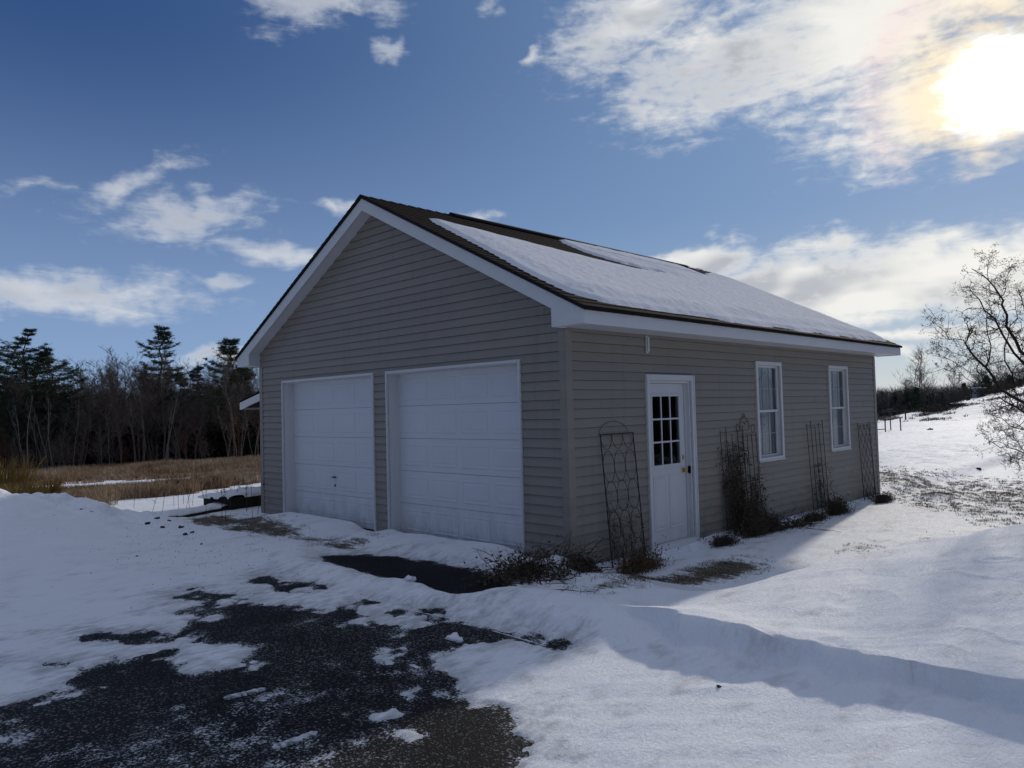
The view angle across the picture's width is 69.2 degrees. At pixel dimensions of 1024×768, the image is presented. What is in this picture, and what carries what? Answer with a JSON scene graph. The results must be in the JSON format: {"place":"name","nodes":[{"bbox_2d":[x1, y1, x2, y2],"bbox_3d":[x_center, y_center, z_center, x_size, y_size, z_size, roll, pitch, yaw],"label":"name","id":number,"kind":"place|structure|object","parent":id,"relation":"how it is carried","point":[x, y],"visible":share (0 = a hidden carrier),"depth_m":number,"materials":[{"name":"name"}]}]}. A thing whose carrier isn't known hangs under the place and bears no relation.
{"place":"outdoors","nodes":[
{"label":"outdoors","id":0,"kind":"place"},
{"bbox_2d":[0,554,708,767],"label":"driveway","id":1,"kind":"structure","parent":0,"point":[330,679],"depth_m":4.53,"materials":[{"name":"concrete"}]},
{"bbox_2d":[223,687,265,699],"bbox_3d":[-1.670,1.937,4.646,0.258,0.008,0.078,0,-2,-38],"label":"ice strip","id":2,"kind":"object","parent":1,"relation":"on","point":[240,694],"visible":1,"depth_m":4.64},
{"bbox_2d":[271,731,317,749],"bbox_3d":[-1.158,1.901,3.965,0.078,0.008,0.262,-3,-3,45],"label":"ice strip","id":3,"kind":"object","parent":1,"relation":"on","point":[291,741],"visible":1,"depth_m":3.95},
{"bbox_2d":[0,386,1023,767],"bbox_3d":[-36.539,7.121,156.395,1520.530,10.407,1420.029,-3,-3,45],"label":"snow ground","id":4,"kind":"structure","parent":0,"point":[818,648],"depth_m":5.74,"materials":[{"name":"snow"}]},
{"bbox_2d":[0,366,41,467],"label":"bare tree","id":5,"kind":"object","parent":4,"relation":"on","point":[22,388],"visible":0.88,"depth_m":68.77,"materials":[{"name":"brown plant"}]},
{"bbox_2d":[0,380,42,468],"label":"pine tree","id":6,"kind":"object","parent":4,"relation":"on","point":[10,405],"visible":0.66,"depth_m":68.02,"materials":[{"name":"green plant"}]},
{"bbox_2d":[0,453,44,490],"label":"golden shrub","id":7,"kind":"object","parent":4,"relation":"on","point":[12,474],"visible":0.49,"depth_m":18.47,"materials":[{"name":"plant"}]},
{"bbox_2d":[0,482,55,493],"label":"golden shrub","id":8,"kind":"object","parent":4,"relation":"on","point":[20,490],"visible":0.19,"depth_m":15.46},
{"bbox_2d":[0,336,66,454],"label":"pine tree","id":9,"kind":"object","parent":4,"relation":"on","point":[14,361],"visible":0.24,"depth_m":75.78,"materials":[{"name":"green plant"}]},
{"bbox_2d":[13,371,54,468],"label":"bare tree","id":10,"kind":"object","parent":4,"relation":"on","point":[32,444],"visible":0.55,"depth_m":70.89,"materials":[{"name":"brown plant"}]},
{"bbox_2d":[0,328,78,466],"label":"pine tree","id":11,"kind":"object","parent":4,"relation":"on","point":[25,341],"visible":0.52,"depth_m":73.38,"materials":[{"name":"green plant"}]},
{"bbox_2d":[20,477,67,493],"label":"golden shrub","id":12,"kind":"object","parent":4,"relation":"on","point":[57,485],"visible":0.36,"depth_m":16.89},
{"bbox_2d":[22,371,68,467],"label":"bare tree","id":13,"kind":"object","parent":4,"relation":"on","point":[58,389],"visible":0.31,"depth_m":73.32,"materials":[{"name":"brown plant"}]},
{"bbox_2d":[43,394,53,466],"bbox_3d":[-37.978,3.992,61.029,1.536,6.932,0.675,-2,-2,20],"label":"birch tree","id":14,"kind":"object","parent":4,"relation":"on","point":[48,413],"visible":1,"depth_m":60.93,"materials":[{"name":"grey plant"}]},
{"bbox_2d":[33,420,64,466],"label":"bare shrub","id":15,"kind":"object","parent":4,"relation":"on","point":[47,446],"visible":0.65,"depth_m":67.56,"materials":[{"name":"brown plant"}]},
{"bbox_2d":[17,367,89,467],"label":"bare tree","id":16,"kind":"object","parent":4,"relation":"on","point":[62,396],"visible":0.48,"depth_m":72.84,"materials":[{"name":"brown plant"}]},
{"bbox_2d":[0,347,108,467],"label":"bare tree","id":17,"kind":"object","parent":4,"relation":"on","point":[45,360],"visible":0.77,"depth_m":72.11,"materials":[{"name":"green plant"}]},
{"bbox_2d":[26,365,84,454],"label":"bare tree","id":18,"kind":"object","parent":4,"relation":"on","point":[53,401],"visible":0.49,"depth_m":72.45,"materials":[{"name":"brown plant"}]},
{"bbox_2d":[38,397,82,466],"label":"pine tree","id":19,"kind":"object","parent":4,"relation":"on","point":[70,409],"visible":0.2,"depth_m":75.48,"materials":[{"name":"green plant"}]},
{"bbox_2d":[47,431,73,465],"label":"bare shrub","id":20,"kind":"object","parent":4,"relation":"on","point":[62,459],"visible":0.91,"depth_m":66.18,"materials":[{"name":"brown plant"}]},
{"bbox_2d":[51,417,76,466],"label":"bare shrub","id":21,"kind":"object","parent":4,"relation":"on","point":[61,445],"visible":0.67,"depth_m":68.74,"materials":[{"name":"brown plant"}]},
{"bbox_2d":[49,430,82,465],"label":"bare shrub","id":22,"kind":"object","parent":4,"relation":"on","point":[68,447],"visible":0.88,"depth_m":66.71,"materials":[{"name":"brown plant"}]},
{"bbox_2d":[57,358,89,432],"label":"bare tree","id":23,"kind":"object","parent":4,"relation":"on","point":[73,384],"visible":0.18,"depth_m":80.06,"materials":[{"name":"brown plant"}]},
{"bbox_2d":[53,368,105,464],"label":"bare tree","id":24,"kind":"object","parent":4,"relation":"on","point":[87,413],"visible":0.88,"depth_m":68.87,"materials":[{"name":"brown plant"}]},
{"bbox_2d":[69,383,105,465],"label":"bare tree","id":25,"kind":"object","parent":4,"relation":"on","point":[82,434],"visible":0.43,"depth_m":73.74,"materials":[{"name":"brown plant"}]},
{"bbox_2d":[71,373,106,464],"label":"bare tree","id":26,"kind":"object","parent":4,"relation":"on","point":[92,419],"visible":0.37,"depth_m":76.75,"materials":[{"name":"brown plant"}]},
{"bbox_2d":[85,369,126,433],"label":"bare tree","id":27,"kind":"object","parent":4,"relation":"on","point":[101,406],"visible":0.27,"depth_m":79.25,"materials":[{"name":"brown plant"}]},
{"bbox_2d":[83,370,135,463],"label":"bare tree","id":28,"kind":"object","parent":4,"relation":"on","point":[114,411],"visible":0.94,"depth_m":67.71,"materials":[{"name":"brown plant"}]},
{"bbox_2d":[93,355,126,431],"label":"bare tree","id":29,"kind":"object","parent":4,"relation":"on","point":[112,380],"visible":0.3,"depth_m":81.19,"materials":[{"name":"brown plant"}]},
{"bbox_2d":[89,346,135,425],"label":"bare tree","id":30,"kind":"object","parent":4,"relation":"on","point":[113,375],"visible":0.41,"depth_m":81.07,"materials":[{"name":"brown plant"}]},
{"bbox_2d":[96,372,131,463],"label":"bare tree","id":31,"kind":"object","parent":4,"relation":"on","point":[109,406],"visible":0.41,"depth_m":77.74,"materials":[{"name":"brown plant"}]},
{"bbox_2d":[84,360,146,453],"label":"bare tree","id":32,"kind":"object","parent":4,"relation":"on","point":[108,396],"visible":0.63,"depth_m":73.48,"materials":[{"name":"brown plant"}]},
{"bbox_2d":[99,352,143,462],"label":"bare tree","id":33,"kind":"object","parent":4,"relation":"on","point":[114,385],"visible":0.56,"depth_m":77.64,"materials":[{"name":"brown plant"}]},
{"bbox_2d":[1,420,259,469],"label":"understory","id":34,"kind":"object","parent":4,"relation":"on","point":[213,438],"visible":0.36,"depth_m":76.43,"materials":[{"name":"plant"}]},
{"bbox_2d":[1,454,260,505],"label":"field grass","id":35,"kind":"structure","parent":4,"relation":"on","point":[225,471],"depth_m":33.68,"materials":[{"name":"plant"}]},
{"bbox_2d":[112,361,166,461],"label":"bare tree","id":36,"kind":"object","parent":4,"relation":"on","point":[138,433],"visible":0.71,"depth_m":73.24,"materials":[{"name":"brown plant"}]},
{"bbox_2d":[110,361,171,461],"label":"bare tree","id":37,"kind":"object","parent":4,"relation":"on","point":[134,399],"visible":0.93,"depth_m":68.95,"materials":[{"name":"brown plant"}]},
{"bbox_2d":[123,372,159,460],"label":"bare tree","id":38,"kind":"object","parent":4,"relation":"on","point":[133,384],"visible":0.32,"depth_m":75.58,"materials":[{"name":"brown plant"}]},
{"bbox_2d":[125,368,169,449],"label":"bare tree","id":39,"kind":"object","parent":4,"relation":"on","point":[146,411],"visible":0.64,"depth_m":74.00,"materials":[{"name":"brown plant"}]},
{"bbox_2d":[121,365,173,459],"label":"bare tree","id":40,"kind":"object","parent":4,"relation":"on","point":[147,417],"visible":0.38,"depth_m":75.44,"materials":[{"name":"brown plant"}]},
{"bbox_2d":[130,369,167,461],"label":"bare tree","id":41,"kind":"object","parent":4,"relation":"on","point":[154,416],"visible":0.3,"depth_m":76.00,"materials":[{"name":"brown plant"}]},
{"bbox_2d":[115,325,197,458],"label":"pine tree","id":42,"kind":"object","parent":4,"relation":"on","point":[163,334],"visible":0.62,"depth_m":77.81,"materials":[{"name":"green plant"}]},
{"bbox_2d":[126,376,189,460],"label":"bare tree","id":43,"kind":"object","parent":4,"relation":"on","point":[158,419],"visible":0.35,"depth_m":76.48,"materials":[{"name":"brown plant"}]},
{"bbox_2d":[65,379,258,437],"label":"distant wood","id":44,"kind":"object","parent":4,"relation":"on","point":[157,394],"visible":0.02,"depth_m":85.99,"materials":[{"name":"brown plant"}]},
{"bbox_2d":[140,348,188,458],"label":"bare tree","id":45,"kind":"object","parent":4,"relation":"on","point":[162,392],"visible":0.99,"depth_m":68.81,"materials":[{"name":"brown plant"}]},
{"bbox_2d":[143,363,186,454],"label":"bare tree","id":46,"kind":"object","parent":4,"relation":"on","point":[157,430],"visible":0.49,"depth_m":76.19,"materials":[{"name":"brown plant"}]},
{"bbox_2d":[155,424,186,459],"bbox_3d":[-29.362,5.340,64.130,2.762,3.712,2.338,-1,-2,-19],"label":"bare shrub","id":47,"kind":"object","parent":4,"relation":"on","point":[175,446],"visible":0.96,"depth_m":64.26,"materials":[{"name":"brown plant"}]},
{"bbox_2d":[173,375,193,426],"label":"pine tree","id":48,"kind":"object","parent":4,"relation":"on","point":[183,391],"visible":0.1,"depth_m":89.86,"materials":[{"name":"green plant"}]},
{"bbox_2d":[171,366,200,446],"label":"bare tree","id":49,"kind":"object","parent":4,"relation":"on","point":[182,399],"visible":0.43,"depth_m":80.23,"materials":[{"name":"brown plant"}]},
{"bbox_2d":[176,421,201,459],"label":"bare shrub","id":50,"kind":"object","parent":4,"relation":"on","point":[184,453],"visible":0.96,"depth_m":64.92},
{"bbox_2d":[165,374,214,445],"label":"bare tree","id":51,"kind":"object","parent":4,"relation":"on","point":[192,416],"visible":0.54,"depth_m":79.33,"materials":[{"name":"brown plant"}]},
{"bbox_2d":[172,371,208,457],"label":"bare tree","id":52,"kind":"object","parent":4,"relation":"on","point":[188,398],"visible":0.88,"depth_m":71.16,"materials":[{"name":"brown plant"}]},
{"bbox_2d":[164,377,223,458],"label":"bare tree","id":53,"kind":"object","parent":4,"relation":"on","point":[203,411],"visible":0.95,"depth_m":68.69,"materials":[{"name":"brown plant"}]},
{"bbox_2d":[162,502,226,516],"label":"plank platform","id":54,"kind":"structure","parent":4,"relation":"on","point":[205,509],"depth_m":13.08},
{"bbox_2d":[181,365,208,425],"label":"pine tree","id":55,"kind":"object","parent":4,"relation":"on","point":[195,373],"visible":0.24,"depth_m":87.51,"materials":[{"name":"green plant"}]},
{"bbox_2d":[35,515,361,607],"bbox_3d":[-4.513,1.931,9.903,10.135,0.572,3.522,-3,-3,45],"label":"grit","id":56,"kind":"object","parent":4,"relation":"on","point":[194,557],"visible":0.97,"depth_m":9.13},
{"bbox_2d":[187,413,212,457],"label":"bare shrub","id":57,"kind":"object","parent":4,"relation":"on","point":[201,453],"visible":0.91,"depth_m":68.19,"materials":[{"name":"brown plant"}]},
{"bbox_2d":[198,373,227,452],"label":"bare tree","id":58,"kind":"object","parent":4,"relation":"on","point":[215,414],"visible":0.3,"depth_m":77.00,"materials":[{"name":"brown plant"}]},
{"bbox_2d":[189,337,258,456],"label":"pine tree","id":59,"kind":"object","parent":4,"relation":"on","point":[230,343],"visible":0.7,"depth_m":71.71,"materials":[{"name":"green plant"}]},
{"bbox_2d":[200,348,250,456],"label":"bare tree","id":60,"kind":"object","parent":4,"relation":"on","point":[224,391],"visible":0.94,"depth_m":68.04,"materials":[{"name":"brown plant"}]},
{"bbox_2d":[206,369,251,457],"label":"bare tree","id":61,"kind":"object","parent":4,"relation":"on","point":[243,396],"visible":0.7,"depth_m":68.82,"materials":[{"name":"brown plant"}]},
{"bbox_2d":[198,486,260,509],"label":"plank platform","id":62,"kind":"structure","parent":4,"relation":"on","point":[232,501],"depth_m":13.90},
{"bbox_2d":[218,413,254,456],"bbox_3d":[-22.888,4.389,61.784,2.097,4.582,2.658,-2,-2,9],"label":"bare shrub","id":63,"kind":"object","parent":4,"relation":"on","point":[238,438],"visible":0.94,"depth_m":61.89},
{"bbox_2d":[214,367,259,456],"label":"pine tree","id":64,"kind":"object","parent":4,"relation":"on","point":[252,444],"visible":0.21,"depth_m":75.37,"materials":[{"name":"green plant"}]},
{"bbox_2d":[220,369,258,456],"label":"bare tree","id":65,"kind":"object","parent":4,"relation":"on","point":[244,411],"visible":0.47,"depth_m":71.12,"materials":[{"name":"brown plant"}]},
{"bbox_2d":[247,368,259,428],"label":"bare tree","id":66,"kind":"object","parent":4,"relation":"on","point":[251,394],"visible":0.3,"depth_m":73.43,"materials":[{"name":"brown plant"}]},
{"bbox_2d":[446,532,618,591],"bbox_3d":[0.268,1.812,7.768,1.607,0.453,2.120,-2,-2,13],"label":"brush pile","id":67,"kind":"object","parent":4,"relation":"on","point":[528,569],"visible":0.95,"depth_m":7.53,"materials":[{"name":"brown plant"}]},
{"bbox_2d":[533,555,578,577],"bbox_3d":[0.442,1.962,7.859,0.520,0.303,0.720,-3,-3,45],"label":"snow clump","id":68,"kind":"object","parent":67,"relation":"on","point":[560,559],"visible":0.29,"depth_m":7.80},
{"bbox_2d":[235,194,901,563],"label":"garage","id":69,"kind":"structure","parent":4,"relation":"on","point":[420,372],"depth_m":10.23,"materials":[{"name":"plastic"}]},
{"bbox_2d":[281,373,376,531],"bbox_3d":[-2.852,1.212,11.744,2.685,2.645,0.267,-3,-3,45],"label":"garage door","id":70,"kind":"structure","parent":69,"relation":"in","point":[328,458],"depth_m":11.88,"materials":[{"name":"paint"}]},
{"bbox_2d":[385,359,525,554],"bbox_3d":[-0.738,1.087,9.659,2.660,2.645,0.267,-3,-3,45],"label":"garage door","id":71,"kind":"structure","parent":69,"relation":"in","point":[454,438],"depth_m":9.73,"materials":[{"name":"paint"}]},
{"bbox_2d":[429,218,889,346],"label":"roof snow","id":72,"kind":"structure","parent":69,"relation":"on","point":[656,285],"depth_m":10.87,"materials":[{"name":"snow"}]},
{"bbox_2d":[644,374,699,551],"bbox_3d":[2.051,1.054,9.666,0.160,2.348,1.134,-3,-3,45],"label":"entry door","id":73,"kind":"structure","parent":69,"relation":"in","point":[672,514],"depth_m":9.77,"materials":[{"name":"white paint"}]},
{"bbox_2d":[754,361,785,462],"bbox_3d":[4.022,0.429,11.687,0.150,1.554,0.890,-3,-3,45],"label":"window","id":74,"kind":"structure","parent":69,"relation":"in","point":[769,407],"depth_m":11.84,"materials":[{"name":"white paint"}]},
{"bbox_2d":[827,365,851,451],"bbox_3d":[5.985,0.446,13.677,0.150,1.554,0.900,-3,-3,45],"label":"window","id":75,"kind":"structure","parent":69,"relation":"in","point":[839,420],"depth_m":13.87,"materials":[{"name":"white paint"}]},
{"bbox_2d":[561,544,610,574],"bbox_3d":[0.692,1.895,7.887,0.633,0.334,0.825,-3,-2,29],"label":"brush pile","id":76,"kind":"object","parent":4,"relation":"on","point":[585,563],"visible":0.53,"depth_m":7.85,"materials":[{"name":"brown plant"}]},
{"bbox_2d":[599,421,644,568],"bbox_3d":[1.308,1.330,8.720,0.128,1.793,0.719,-3,-3,45],"label":"garden trellis","id":77,"kind":"object","parent":4,"relation":"on","point":[608,518],"visible":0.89,"depth_m":8.69,"materials":[{"name":"metal"}]},
{"bbox_2d":[603,489,678,574],"bbox_3d":[1.516,1.705,8.488,0.736,0.985,1.543,-3,-3,45],"label":"dead vine","id":78,"kind":"object","parent":4,"relation":"on","point":[640,562],"visible":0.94,"depth_m":8.51,"materials":[{"name":"brown plant"}]},
{"bbox_2d":[697,530,744,548],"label":"dead vine","id":79,"kind":"object","parent":4,"relation":"on","point":[723,540],"visible":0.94,"depth_m":9.83,"materials":[{"name":"plant"}]},
{"bbox_2d":[720,426,748,534],"bbox_3d":[3.222,1.417,10.691,0.072,1.612,0.700,-3,-3,45],"label":"garden trellis","id":80,"kind":"object","parent":4,"relation":"on","point":[734,467],"visible":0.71,"depth_m":10.60,"materials":[{"name":"metal"}]},
{"bbox_2d":[716,439,786,538],"bbox_3d":[3.576,1.490,10.460,0.910,1.439,1.386,-3,-3,45],"label":"dead vine","id":81,"kind":"object","parent":80,"relation":"attached to","point":[745,522],"visible":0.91,"depth_m":10.55,"materials":[{"name":"brown plant"}]},
{"bbox_2d":[736,413,762,515],"bbox_3d":[3.528,1.330,11.013,0.081,1.792,0.633,-3,-3,45],"label":"garden trellis","id":82,"kind":"object","parent":4,"relation":"on","point":[751,435],"visible":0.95,"depth_m":11.07,"materials":[{"name":"metal"}]},
{"bbox_2d":[749,461,792,534],"bbox_3d":[3.805,1.685,10.804,0.737,1.086,1.331,-3,-3,45],"label":"dead vine","id":83,"kind":"object","parent":82,"relation":"attached to","point":[779,527],"visible":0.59,"depth_m":11.02,"materials":[{"name":"brown plant"}]},
{"bbox_2d":[764,502,837,531],"bbox_3d":[4.189,1.975,11.281,1.213,0.445,1.278,-2,-2,9],"label":"dead shrub","id":84,"kind":"object","parent":4,"relation":"on","point":[799,522],"visible":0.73,"depth_m":11.14,"materials":[{"name":"brown plant"}]},
{"bbox_2d":[797,507,832,521],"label":"dead vine","id":85,"kind":"object","parent":4,"relation":"on","point":[823,516],"visible":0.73,"depth_m":11.91,"materials":[{"name":"brown plant"}]},
{"bbox_2d":[806,421,828,509],"bbox_3d":[5.266,1.434,12.763,0.072,1.612,0.700,-3,-3,45],"label":"garden trellis","id":86,"kind":"object","parent":4,"relation":"on","point":[820,444],"visible":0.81,"depth_m":12.74,"materials":[{"name":"metal"}]},
{"bbox_2d":[814,457,869,516],"bbox_3d":[5.577,1.736,12.599,0.734,0.990,1.271,-3,-3,45],"label":"dead vine","id":87,"kind":"object","parent":4,"relation":"on","point":[834,507],"visible":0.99,"depth_m":12.64,"materials":[{"name":"brown plant"}]},
{"bbox_2d":[857,423,875,500],"bbox_3d":[6.887,1.509,14.400,0.070,1.530,0.669,-3,-3,45],"label":"garden trellis","id":88,"kind":"object","parent":4,"relation":"on","point":[871,462],"visible":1,"depth_m":14.42,"materials":[{"name":"metal"}]},
{"bbox_2d":[867,486,898,503],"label":"dead vine","id":89,"kind":"object","parent":4,"relation":"on","point":[880,498],"visible":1,"depth_m":14.14,"materials":[{"name":"brown plant"}]},
{"bbox_2d":[877,416,900,431],"bbox_3d":[22.300,2.522,44.258,1.572,1.047,6.286,-3,-2,29],"label":"pipe frame","id":90,"kind":"object","parent":4,"relation":"on","point":[884,418],"visible":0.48,"depth_m":43.81,"materials":[{"name":"grey"}]},
{"bbox_2d":[892,350,932,398],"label":"bare tree","id":91,"kind":"object","parent":4,"relation":"on","point":[916,382],"visible":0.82,"depth_m":117.34,"materials":[{"name":"brown plant"}]},
{"bbox_2d":[905,387,923,410],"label":"evergreen tree","id":92,"kind":"object","parent":4,"relation":"on","point":[917,398],"visible":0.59,"depth_m":113.16,"materials":[{"name":"green plant"}]},
{"bbox_2d":[894,343,939,404],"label":"bare tree","id":93,"kind":"object","parent":4,"relation":"on","point":[919,352],"visible":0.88,"depth_m":117.25,"materials":[{"name":"brown plant"}]},
{"bbox_2d":[877,399,963,416],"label":"horizon thicket","id":94,"kind":"object","parent":4,"relation":"on","point":[889,411],"visible":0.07,"depth_m":113.83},
{"bbox_2d":[907,352,935,400],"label":"bare tree","id":95,"kind":"object","parent":4,"relation":"on","point":[922,368],"visible":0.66,"depth_m":118.28,"materials":[{"name":"brown plant"}]},
{"bbox_2d":[898,403,962,412],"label":"brush pile","id":96,"kind":"object","parent":4,"relation":"on","point":[932,409],"visible":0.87,"depth_m":73.31,"materials":[{"name":"brown plant"}]},
{"bbox_2d":[876,371,1023,410],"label":"horizon wood","id":97,"kind":"object","parent":4,"relation":"on","point":[943,390],"visible":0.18,"depth_m":120.31,"materials":[{"name":"plant"}]},
{"bbox_2d":[877,385,1023,422],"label":"bank weeds","id":98,"kind":"object","parent":4,"relation":"on","point":[975,403],"visible":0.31,"depth_m":70.86,"materials":[{"name":"plant"}]},
{"bbox_2d":[944,370,966,400],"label":"bare tree","id":99,"kind":"object","parent":4,"relation":"on","point":[959,396],"visible":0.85,"depth_m":115.84,"materials":[{"name":"brown plant"}]},
{"bbox_2d":[917,242,1023,477],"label":"apple tree","id":100,"kind":"object","parent":4,"relation":"on","point":[988,357],"visible":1,"depth_m":12.24,"materials":[{"name":"brown plant"}]},
{"bbox_2d":[972,387,986,397],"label":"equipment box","id":101,"kind":"object","parent":4,"relation":"on","point":[978,395],"visible":0.76,"depth_m":83.49,"materials":[{"name":"grey"}]},
{"bbox_2d":[947,381,1020,394],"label":"brush pile","id":102,"kind":"object","parent":4,"relation":"on","point":[991,390],"visible":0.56,"depth_m":82.57,"materials":[{"name":"plant"}]},
{"bbox_2d":[981,375,993,394],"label":"evergreen tree","id":103,"kind":"object","parent":4,"relation":"on","point":[985,379],"visible":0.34,"depth_m":112.33,"materials":[{"name":"green plant"}]},
{"bbox_2d":[0,0,1023,395],"label":"sky","id":104,"kind":"structure","parent":0,"point":[178,165],"materials":[{"name":"blue"}]},
{"bbox_2d":[187,513,937,593],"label":"trampled grass","id":105,"kind":"structure","parent":0,"point":[624,582],"depth_m":8.68,"materials":[{"name":"plant"}]},
{"bbox_2d":[879,466,1023,531],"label":"lawn grass","id":106,"kind":"structure","parent":0,"point":[960,493],"depth_m":15.10,"materials":[{"name":"plant"}]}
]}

